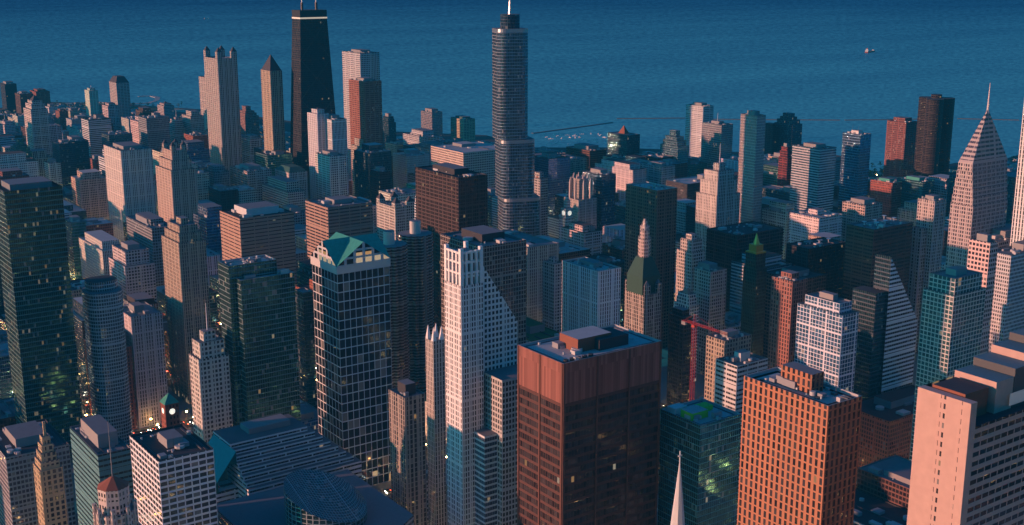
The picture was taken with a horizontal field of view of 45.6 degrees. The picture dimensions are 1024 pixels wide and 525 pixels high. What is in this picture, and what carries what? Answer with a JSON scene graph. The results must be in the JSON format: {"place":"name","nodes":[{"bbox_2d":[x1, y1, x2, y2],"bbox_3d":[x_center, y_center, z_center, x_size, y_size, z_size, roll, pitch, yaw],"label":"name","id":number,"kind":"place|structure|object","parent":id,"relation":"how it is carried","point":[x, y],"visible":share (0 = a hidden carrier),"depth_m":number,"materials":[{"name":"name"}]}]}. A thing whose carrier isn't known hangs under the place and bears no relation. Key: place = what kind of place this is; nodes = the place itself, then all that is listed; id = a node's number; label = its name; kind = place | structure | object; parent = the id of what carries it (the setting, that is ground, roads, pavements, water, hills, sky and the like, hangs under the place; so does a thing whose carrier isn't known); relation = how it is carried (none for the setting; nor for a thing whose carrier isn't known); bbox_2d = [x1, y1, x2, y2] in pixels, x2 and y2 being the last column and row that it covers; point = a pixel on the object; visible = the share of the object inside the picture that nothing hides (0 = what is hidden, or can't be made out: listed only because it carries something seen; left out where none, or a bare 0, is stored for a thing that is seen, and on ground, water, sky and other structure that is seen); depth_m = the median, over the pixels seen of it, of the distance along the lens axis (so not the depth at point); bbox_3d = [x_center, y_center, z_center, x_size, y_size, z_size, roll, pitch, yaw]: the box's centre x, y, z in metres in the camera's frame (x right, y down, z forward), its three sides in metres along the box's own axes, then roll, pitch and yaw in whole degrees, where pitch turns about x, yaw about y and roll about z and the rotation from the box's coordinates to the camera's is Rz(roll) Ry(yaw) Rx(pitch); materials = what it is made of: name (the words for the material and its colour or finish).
{"place":"outdoors","nodes":[
{"label":"outdoors","id":0,"kind":"place"},
{"bbox_2d":[0,102,1018,498],"bbox_3d":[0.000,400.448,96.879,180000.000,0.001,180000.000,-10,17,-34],"label":"terrain","id":1,"kind":"structure","parent":0,"point":[446,136],"depth_m":2841.20,"materials":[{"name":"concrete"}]},
{"bbox_2d":[23,95,51,155],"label":"high-rise building","id":2,"kind":"structure","parent":1,"relation":"on","point":[36,119],"depth_m":2399.98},
{"bbox_2d":[0,419,75,524],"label":"building","id":3,"kind":"structure","parent":1,"relation":"on","point":[18,448],"depth_m":874.05,"materials":[{"name":"concrete"}]},
{"bbox_2d":[0,176,81,462],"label":"skyscraper","id":4,"kind":"structure","parent":1,"relation":"on","point":[36,283],"depth_m":1004.53,"materials":[{"name":"glass"}]},
{"bbox_2d":[33,421,67,524],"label":"skyscraper","id":5,"kind":"structure","parent":1,"relation":"on","point":[49,487],"depth_m":763.45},
{"bbox_2d":[52,132,76,186],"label":"building","id":6,"kind":"structure","parent":1,"relation":"on","point":[64,153],"depth_m":2244.47,"materials":[{"name":"grey"}]},
{"bbox_2d":[65,215,85,279],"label":"building","id":7,"kind":"structure","parent":1,"relation":"on","point":[75,225],"depth_m":1567.24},
{"bbox_2d":[70,414,134,524],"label":"high-rise building","id":8,"kind":"structure","parent":1,"relation":"on","point":[90,435],"depth_m":810.78,"materials":[{"name":"glass"}]},
{"bbox_2d":[81,275,132,445],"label":"skyscraper","id":9,"kind":"structure","parent":1,"relation":"on","point":[103,311],"depth_m":1053.57,"materials":[{"name":"glass"}]},
{"bbox_2d":[92,425,141,524],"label":"high-rise building","id":10,"kind":"structure","parent":1,"relation":"on","point":[117,505],"depth_m":659.97,"materials":[{"name":"grey"}]},
{"bbox_2d":[109,75,130,130],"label":"mansard tower","id":11,"kind":"structure","parent":1,"relation":"on","point":[119,90],"depth_m":2897.90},
{"bbox_2d":[103,139,156,243],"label":"building","id":12,"kind":"structure","parent":1,"relation":"on","point":[129,170],"depth_m":1768.42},
{"bbox_2d":[109,240,156,304],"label":"high-rise building","id":13,"kind":"structure","parent":1,"relation":"on","point":[132,266],"depth_m":1375.04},
{"bbox_2d":[130,424,217,524],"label":"white office","id":14,"kind":"structure","parent":1,"relation":"on","point":[173,472],"depth_m":735.51,"materials":[{"name":"concrete"}]},
{"bbox_2d":[155,139,197,221],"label":"skyscraper","id":15,"kind":"structure","parent":1,"relation":"on","point":[176,180],"depth_m":1620.54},
{"bbox_2d":[161,216,210,403],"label":"tan tower","id":16,"kind":"structure","parent":1,"relation":"on","point":[185,268],"depth_m":1168.61,"materials":[{"name":"concrete"}]},
{"bbox_2d":[189,303,232,442],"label":"high-rise building","id":17,"kind":"structure","parent":1,"relation":"on","point":[210,382],"depth_m":919.71,"materials":[{"name":"grey"}]},
{"bbox_2d":[203,45,242,181],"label":"skyscraper","id":18,"kind":"structure","parent":1,"relation":"on","point":[223,104],"depth_m":2227.70,"materials":[{"name":"concrete"}]},
{"bbox_2d":[218,251,276,425],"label":"skyscraper","id":19,"kind":"structure","parent":1,"relation":"on","point":[230,271],"depth_m":923.83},
{"bbox_2d":[229,162,271,201],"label":"apartment building","id":20,"kind":"structure","parent":1,"relation":"on","point":[251,174],"depth_m":1918.50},
{"bbox_2d":[220,201,296,288],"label":"banded building","id":21,"kind":"structure","parent":1,"relation":"on","point":[261,228],"depth_m":1285.46,"materials":[{"name":"concrete"}]},
{"bbox_2d":[236,268,300,421],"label":"skyscraper","id":22,"kind":"structure","parent":1,"relation":"on","point":[267,321],"depth_m":929.60,"materials":[{"name":"glass"}]},
{"bbox_2d":[261,54,285,150],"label":"skyscraper","id":23,"kind":"structure","parent":1,"relation":"on","point":[272,104],"depth_m":2049.60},
{"bbox_2d":[207,414,361,502],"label":"office building","id":24,"kind":"structure","parent":1,"relation":"on","point":[254,456],"depth_m":854.94,"materials":[{"name":"blue glass"}]},
{"bbox_2d":[295,287,316,407],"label":"skyscraper","id":25,"kind":"structure","parent":1,"relation":"on","point":[306,344],"depth_m":1133.63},
{"bbox_2d":[290,0,335,198],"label":"skyscraper","id":26,"kind":"structure","parent":1,"relation":"on","point":[311,79],"depth_m":2033.39,"materials":[{"name":"black"}]},
{"bbox_2d":[217,469,413,524],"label":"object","id":27,"kind":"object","parent":1,"relation":"on","point":[315,497],"visible":0.99,"depth_m":781.23,"materials":[{"name":"glass"}]},
{"bbox_2d":[307,108,328,198],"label":"skyscraper","id":28,"kind":"structure","parent":1,"relation":"on","point":[316,119],"depth_m":1960.63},
{"bbox_2d":[315,149,346,197],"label":"white grid tower","id":29,"kind":"structure","parent":1,"relation":"on","point":[331,172],"depth_m":1905.58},
{"bbox_2d":[326,114,348,194],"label":"skyscraper","id":30,"kind":"structure","parent":1,"relation":"on","point":[336,132],"depth_m":1950.68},
{"bbox_2d":[305,195,372,258],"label":"office building","id":31,"kind":"structure","parent":1,"relation":"on","point":[327,218],"depth_m":1396.13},
{"bbox_2d":[310,232,391,485],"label":"skyscraper","id":32,"kind":"structure","parent":1,"relation":"on","point":[351,295],"depth_m":969.71,"materials":[{"name":"glass"}]},
{"bbox_2d":[342,49,379,176],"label":"skyscraper","id":33,"kind":"structure","parent":1,"relation":"on","point":[356,63],"depth_m":2232.31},
{"bbox_2d":[349,77,382,195],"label":"high-rise building","id":34,"kind":"structure","parent":1,"relation":"on","point":[365,104],"depth_m":2128.81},
{"bbox_2d":[376,191,413,240],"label":"office building","id":35,"kind":"structure","parent":1,"relation":"on","point":[395,214],"depth_m":1549.93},
{"bbox_2d":[381,230,409,387],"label":"skyscraper","id":36,"kind":"structure","parent":1,"relation":"on","point":[397,250],"depth_m":1101.21,"materials":[{"name":"concrete"}]},
{"bbox_2d":[389,378,426,524],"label":"high-rise building","id":37,"kind":"structure","parent":1,"relation":"on","point":[407,424],"depth_m":852.29,"materials":[{"name":"concrete"}]},
{"bbox_2d":[398,219,433,393],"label":"skyscraper","id":38,"kind":"structure","parent":1,"relation":"on","point":[417,239],"depth_m":1144.58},
{"bbox_2d":[415,162,487,334],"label":"high-rise building","id":39,"kind":"structure","parent":1,"relation":"on","point":[450,197],"depth_m":1223.63,"materials":[{"name":"concrete"}]},
{"bbox_2d":[15,112,917,524],"bbox_3d":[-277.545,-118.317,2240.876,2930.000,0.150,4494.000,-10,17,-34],"label":"pavement blocks","id":40,"kind":"structure","parent":1,"relation":"on","point":[185,410],"depth_m":1201.35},
{"bbox_2d":[76,109,589,365],"bbox_3d":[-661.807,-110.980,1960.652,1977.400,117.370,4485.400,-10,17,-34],"label":"buildings","id":41,"kind":"structure","parent":40,"relation":"on","point":[567,250],"depth_m":1389.76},
{"bbox_2d":[1,111,695,232],"bbox_3d":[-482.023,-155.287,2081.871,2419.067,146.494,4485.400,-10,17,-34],"label":"buildings","id":42,"kind":"structure","parent":40,"relation":"on","point":[475,156],"depth_m":1874.15,"materials":[{"name":"concrete"}]},
{"bbox_2d":[5,111,737,317],"bbox_3d":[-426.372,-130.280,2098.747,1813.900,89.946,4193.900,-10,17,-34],"label":"city block","id":43,"kind":"object","parent":40,"relation":"on","point":[214,285],"visible":0.1,"depth_m":1482.65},
{"bbox_2d":[71,104,674,402],"bbox_3d":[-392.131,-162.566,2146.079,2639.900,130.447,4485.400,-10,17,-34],"label":"buildings","id":44,"kind":"structure","parent":40,"relation":"on","point":[584,234],"depth_m":1698.76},
{"bbox_2d":[101,130,659,331],"bbox_3d":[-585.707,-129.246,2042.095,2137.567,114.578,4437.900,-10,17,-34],"label":"buildings","id":45,"kind":"structure","parent":40,"relation":"on","point":[110,137],"depth_m":2274.05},
{"bbox_2d":[0,148,776,435],"bbox_3d":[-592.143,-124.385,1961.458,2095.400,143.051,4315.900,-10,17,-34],"label":"buildings","id":46,"kind":"structure","parent":40,"relation":"on","point":[96,251],"depth_m":1500.88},
{"bbox_2d":[1,114,797,258],"bbox_3d":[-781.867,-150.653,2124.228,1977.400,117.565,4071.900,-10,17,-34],"label":"buildings","id":47,"kind":"structure","parent":40,"relation":"on","point":[776,212],"depth_m":1677.52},
{"bbox_2d":[84,105,777,189],"bbox_3d":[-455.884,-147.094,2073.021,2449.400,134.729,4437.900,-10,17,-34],"label":"buildings","id":48,"kind":"structure","parent":40,"relation":"on","point":[272,160],"depth_m":2001.99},
{"bbox_2d":[70,141,791,308],"bbox_3d":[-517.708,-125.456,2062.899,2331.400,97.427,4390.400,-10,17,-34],"label":"buildings","id":49,"kind":"structure","parent":40,"relation":"on","point":[77,285],"depth_m":1551.88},
{"bbox_2d":[81,114,791,175],"bbox_3d":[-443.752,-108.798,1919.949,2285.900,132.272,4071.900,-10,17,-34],"label":"buildings","id":50,"kind":"structure","parent":40,"relation":"on","point":[95,126],"depth_m":2378.38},
{"bbox_2d":[0,109,897,223],"bbox_3d":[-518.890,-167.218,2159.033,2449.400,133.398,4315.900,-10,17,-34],"label":"buildings","id":51,"kind":"structure","parent":40,"relation":"on","point":[368,157],"depth_m":1973.11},
{"bbox_2d":[5,109,911,509],"bbox_3d":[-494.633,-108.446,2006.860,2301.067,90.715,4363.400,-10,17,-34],"label":"buildings","id":52,"kind":"structure","parent":40,"relation":"on","point":[887,479],"depth_m":897.33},
{"bbox_2d":[206,156,738,287],"bbox_3d":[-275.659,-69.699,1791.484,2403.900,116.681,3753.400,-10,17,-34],"label":"buildings","id":53,"kind":"structure","parent":40,"relation":"on","point":[611,232],"depth_m":1598.23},
{"bbox_2d":[0,113,949,524],"bbox_3d":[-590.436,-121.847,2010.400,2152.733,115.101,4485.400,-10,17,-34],"label":"city block","id":54,"kind":"object","parent":40,"relation":"on","point":[870,509],"visible":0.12,"depth_m":905.00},
{"bbox_2d":[0,103,949,523],"bbox_3d":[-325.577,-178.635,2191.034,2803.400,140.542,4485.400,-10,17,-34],"label":"city block","id":55,"kind":"structure","parent":40,"relation":"on","point":[154,130],"depth_m":1832.86,"materials":[{"name":"concrete"}]},
{"bbox_2d":[0,139,956,416],"bbox_3d":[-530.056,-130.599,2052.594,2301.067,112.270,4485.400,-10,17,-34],"label":"buildings","id":56,"kind":"structure","parent":40,"relation":"on","point":[774,191],"depth_m":1148.66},
{"bbox_2d":[0,102,1013,480],"bbox_3d":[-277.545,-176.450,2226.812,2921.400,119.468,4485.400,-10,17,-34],"label":"city block","id":57,"kind":"structure","parent":40,"relation":"on","point":[886,425],"depth_m":1008.01,"materials":[{"name":"concrete"}]},
{"bbox_2d":[0,108,1017,285],"bbox_3d":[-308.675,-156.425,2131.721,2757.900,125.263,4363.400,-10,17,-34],"label":"city block","id":58,"kind":"structure","parent":40,"relation":"on","point":[145,229],"depth_m":1706.33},
{"bbox_2d":[85,112,956,428],"bbox_3d":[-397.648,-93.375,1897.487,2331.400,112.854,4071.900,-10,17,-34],"label":"buildings","id":59,"kind":"structure","parent":40,"relation":"on","point":[143,332],"depth_m":1117.44,"materials":[{"name":"concrete"}]},
{"bbox_2d":[61,110,1017,322],"bbox_3d":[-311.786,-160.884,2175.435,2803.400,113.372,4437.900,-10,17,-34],"label":"buildings","id":60,"kind":"structure","parent":40,"relation":"on","point":[539,250],"depth_m":1363.43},
{"bbox_2d":[63,111,1016,323],"bbox_3d":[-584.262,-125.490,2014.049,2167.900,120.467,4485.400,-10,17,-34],"label":"buildings","id":61,"kind":"structure","parent":40,"relation":"on","point":[74,209],"depth_m":1770.96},
{"bbox_2d":[66,113,1017,342],"bbox_3d":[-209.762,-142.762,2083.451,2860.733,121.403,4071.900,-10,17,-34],"label":"buildings","id":62,"kind":"structure","parent":40,"relation":"on","point":[536,330],"depth_m":1276.84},
{"bbox_2d":[71,110,1016,240],"bbox_3d":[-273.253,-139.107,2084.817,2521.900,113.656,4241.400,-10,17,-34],"label":"buildings","id":63,"kind":"structure","parent":40,"relation":"on","point":[89,191],"depth_m":1909.40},
{"bbox_2d":[181,139,1008,432],"bbox_3d":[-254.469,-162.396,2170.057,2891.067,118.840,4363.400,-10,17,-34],"label":"city block","id":64,"kind":"object","parent":40,"relation":"on","point":[554,167],"visible":0.23,"depth_m":1964.59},
{"bbox_2d":[763,265,825,357],"bbox_3d":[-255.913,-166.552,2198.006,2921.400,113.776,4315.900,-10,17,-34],"label":"building","id":65,"kind":"structure","parent":40,"relation":"on","point":[816,281],"depth_m":1276.97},
{"bbox_2d":[425,241,516,524],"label":"skyscraper","id":66,"kind":"structure","parent":1,"relation":"on","point":[477,353],"depth_m":803.36,"materials":[{"name":"concrete"}]},
{"bbox_2d":[440,225,525,450],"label":"high-rise building","id":67,"kind":"structure","parent":1,"relation":"on","point":[504,259],"depth_m":1005.38,"materials":[{"name":"concrete"}]},
{"bbox_2d":[492,0,539,235],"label":"skyscraper","id":68,"kind":"structure","parent":1,"relation":"on","point":[518,204],"depth_m":1502.87,"materials":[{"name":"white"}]},
{"bbox_2d":[56,95,1018,174],"bbox_3d":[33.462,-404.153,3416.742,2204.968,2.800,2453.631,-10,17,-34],"label":"breakwater and pier","id":69,"kind":"object","parent":1,"relation":"on","point":[157,98],"visible":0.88,"depth_m":3386.18,"materials":[{"name":"concrete"}]},
{"bbox_2d":[542,256,561,331],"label":"skyscraper","id":70,"kind":"structure","parent":1,"relation":"on","point":[552,297],"depth_m":1297.70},
{"bbox_2d":[564,172,596,228],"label":"high-rise building","id":71,"kind":"structure","parent":1,"relation":"on","point":[583,204],"depth_m":1628.14,"materials":[{"name":"stone"}]},
{"bbox_2d":[517,324,661,524],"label":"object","id":72,"kind":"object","parent":1,"relation":"on","point":[588,413],"visible":1,"depth_m":709.06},
{"bbox_2d":[561,255,620,331],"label":"office building","id":73,"kind":"structure","parent":1,"relation":"on","point":[591,289],"depth_m":1063.75,"materials":[{"name":"glass"}]},
{"bbox_2d":[582,167,615,231],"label":"skyscraper","id":74,"kind":"structure","parent":1,"relation":"on","point":[604,187],"depth_m":1656.30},
{"bbox_2d":[607,126,639,155],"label":"building","id":75,"kind":"structure","parent":1,"relation":"on","point":[623,141],"depth_m":2159.67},
{"bbox_2d":[624,220,661,339],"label":"high-rise building","id":76,"kind":"structure","parent":1,"relation":"on","point":[643,288],"depth_m":1132.78,"materials":[{"name":"concrete"}]},
{"bbox_2d":[623,181,676,348],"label":"tower","id":77,"kind":"structure","parent":1,"relation":"on","point":[654,205],"depth_m":1332.96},
{"bbox_2d":[660,129,688,176],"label":"building","id":78,"kind":"structure","parent":1,"relation":"on","point":[674,145],"depth_m":2115.53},
{"bbox_2d":[666,306,691,405],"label":"skyscraper","id":79,"kind":"structure","parent":1,"relation":"on","point":[679,360],"depth_m":1149.70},
{"bbox_2d":[674,275,698,381],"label":"skyscraper","id":80,"kind":"structure","parent":1,"relation":"on","point":[686,298],"depth_m":1231.95,"materials":[{"name":"grey"}]},
{"bbox_2d":[675,232,704,300],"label":"skyscraper","id":81,"kind":"structure","parent":1,"relation":"on","point":[690,253],"depth_m":1258.97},
{"bbox_2d":[657,396,740,524],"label":"office building","id":82,"kind":"structure","parent":1,"relation":"on","point":[708,447],"depth_m":736.02,"materials":[{"name":"glass"}]},
{"bbox_2d":[685,102,713,156],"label":"building","id":83,"kind":"structure","parent":1,"relation":"on","point":[698,114],"depth_m":2435.59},
{"bbox_2d":[693,260,726,375],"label":"skyscraper","id":84,"kind":"structure","parent":1,"relation":"on","point":[709,283],"depth_m":1252.03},
{"bbox_2d":[701,117,732,168],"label":"high-rise building","id":85,"kind":"structure","parent":1,"relation":"on","point":[715,134],"depth_m":2160.82,"materials":[{"name":"grey"}]},
{"bbox_2d":[695,144,739,260],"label":"high-rise building","id":86,"kind":"structure","parent":1,"relation":"on","point":[717,199],"depth_m":1453.34,"materials":[{"name":"grey"}]},
{"bbox_2d":[704,328,751,402],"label":"building","id":87,"kind":"structure","parent":1,"relation":"on","point":[719,345],"depth_m":988.13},
{"bbox_2d":[714,349,767,489],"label":"white slab","id":88,"kind":"structure","parent":1,"relation":"on","point":[732,370],"depth_m":963.43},
{"bbox_2d":[706,221,782,311],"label":"building","id":89,"kind":"structure","parent":1,"relation":"on","point":[726,245],"depth_m":1346.46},
{"bbox_2d":[737,110,765,222],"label":"skyscraper","id":90,"kind":"structure","parent":1,"relation":"on","point":[751,152],"depth_m":1650.47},
{"bbox_2d":[740,233,766,355],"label":"skyscraper","id":91,"kind":"structure","parent":1,"relation":"on","point":[753,294],"depth_m":1231.98,"materials":[{"name":"green stone"}]},
{"bbox_2d":[767,270,807,368],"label":"red brick tower","id":92,"kind":"structure","parent":1,"relation":"on","point":[788,290],"depth_m":1061.27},
{"bbox_2d":[774,112,801,154],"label":"building","id":93,"kind":"structure","parent":1,"relation":"on","point":[789,125],"depth_m":2498.63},
{"bbox_2d":[737,361,861,524],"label":"skyscraper","id":94,"kind":"structure","parent":1,"relation":"on","point":[798,456],"depth_m":529.79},
{"bbox_2d":[790,142,836,211],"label":"high-rise building","id":95,"kind":"structure","parent":1,"relation":"on","point":[812,174],"depth_m":1711.27,"materials":[{"name":"concrete"}]},
{"bbox_2d":[785,237,845,297],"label":"skyscraper","id":96,"kind":"structure","parent":1,"relation":"on","point":[824,255],"depth_m":1325.92,"materials":[{"name":"black"}]},
{"bbox_2d":[788,207,842,242],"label":"building","id":97,"kind":"structure","parent":1,"relation":"on","point":[803,224],"depth_m":1585.45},
{"bbox_2d":[794,290,858,391],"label":"building","id":98,"kind":"structure","parent":1,"relation":"on","point":[826,331],"depth_m":954.09,"materials":[{"name":"concrete"}]},
{"bbox_2d":[838,129,870,211],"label":"high-rise building","id":99,"kind":"structure","parent":1,"relation":"on","point":[855,160],"depth_m":1762.35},
{"bbox_2d":[841,196,882,241],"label":"building","id":100,"kind":"structure","parent":1,"relation":"on","point":[858,208],"depth_m":1610.43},
{"bbox_2d":[842,215,912,300],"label":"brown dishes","id":101,"kind":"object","parent":1,"relation":"on","point":[867,241],"visible":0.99,"depth_m":1279.97,"materials":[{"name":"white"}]},
{"bbox_2d":[852,254,916,399],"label":"skyscraper","id":102,"kind":"structure","parent":1,"relation":"on","point":[886,338],"depth_m":1037.97,"materials":[{"name":"glass"}]},
{"bbox_2d":[870,176,901,218],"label":"building","id":103,"kind":"structure","parent":1,"relation":"on","point":[886,191],"depth_m":1862.19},
{"bbox_2d":[883,116,916,177],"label":"red tower","id":104,"kind":"structure","parent":1,"relation":"on","point":[900,146],"depth_m":2145.76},
{"bbox_2d":[897,173,933,206],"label":"building","id":105,"kind":"structure","parent":1,"relation":"on","point":[914,187],"depth_m":1859.04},
{"bbox_2d":[907,226,926,352],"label":"skyscraper","id":106,"kind":"structure","parent":1,"relation":"on","point":[917,263],"depth_m":1320.30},
{"bbox_2d":[916,194,946,350],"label":"high-rise building","id":107,"kind":"structure","parent":1,"relation":"on","point":[931,211],"depth_m":1313.26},
{"bbox_2d":[913,94,954,176],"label":"high-rise building","id":108,"kind":"structure","parent":1,"relation":"on","point":[935,117],"depth_m":2069.71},
{"bbox_2d":[909,265,985,460],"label":"high-rise building","id":109,"kind":"structure","parent":1,"relation":"on","point":[952,312],"depth_m":910.91,"materials":[{"name":"glass"}]},
{"bbox_2d":[907,328,1023,524],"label":"building","id":110,"kind":"structure","parent":1,"relation":"on","point":[967,467],"depth_m":479.89,"materials":[{"name":"concrete"}]},
{"bbox_2d":[945,83,1007,268],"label":"skyscraper","id":111,"kind":"structure","parent":1,"relation":"on","point":[979,200],"depth_m":1167.69,"materials":[{"name":"grey"}]},
{"bbox_2d":[967,232,997,354],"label":"building","id":112,"kind":"structure","parent":1,"relation":"on","point":[982,251],"depth_m":953.59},
{"bbox_2d":[988,240,1023,351],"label":"skyscraper","id":113,"kind":"structure","parent":1,"relation":"on","point":[1007,315],"depth_m":1047.83,"materials":[{"name":"concrete"}]},
{"bbox_2d":[1010,106,1023,245],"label":"skyscraper","id":114,"kind":"structure","parent":1,"relation":"on","point":[1017,231],"depth_m":1100.70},
{"bbox_2d":[0,0,1023,170],"bbox_3d":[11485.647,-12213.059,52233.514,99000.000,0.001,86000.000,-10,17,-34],"label":"lake","id":115,"kind":"structure","parent":0,"point":[591,62],"depth_m":5812.52,"materials":[{"name":"liquid"}]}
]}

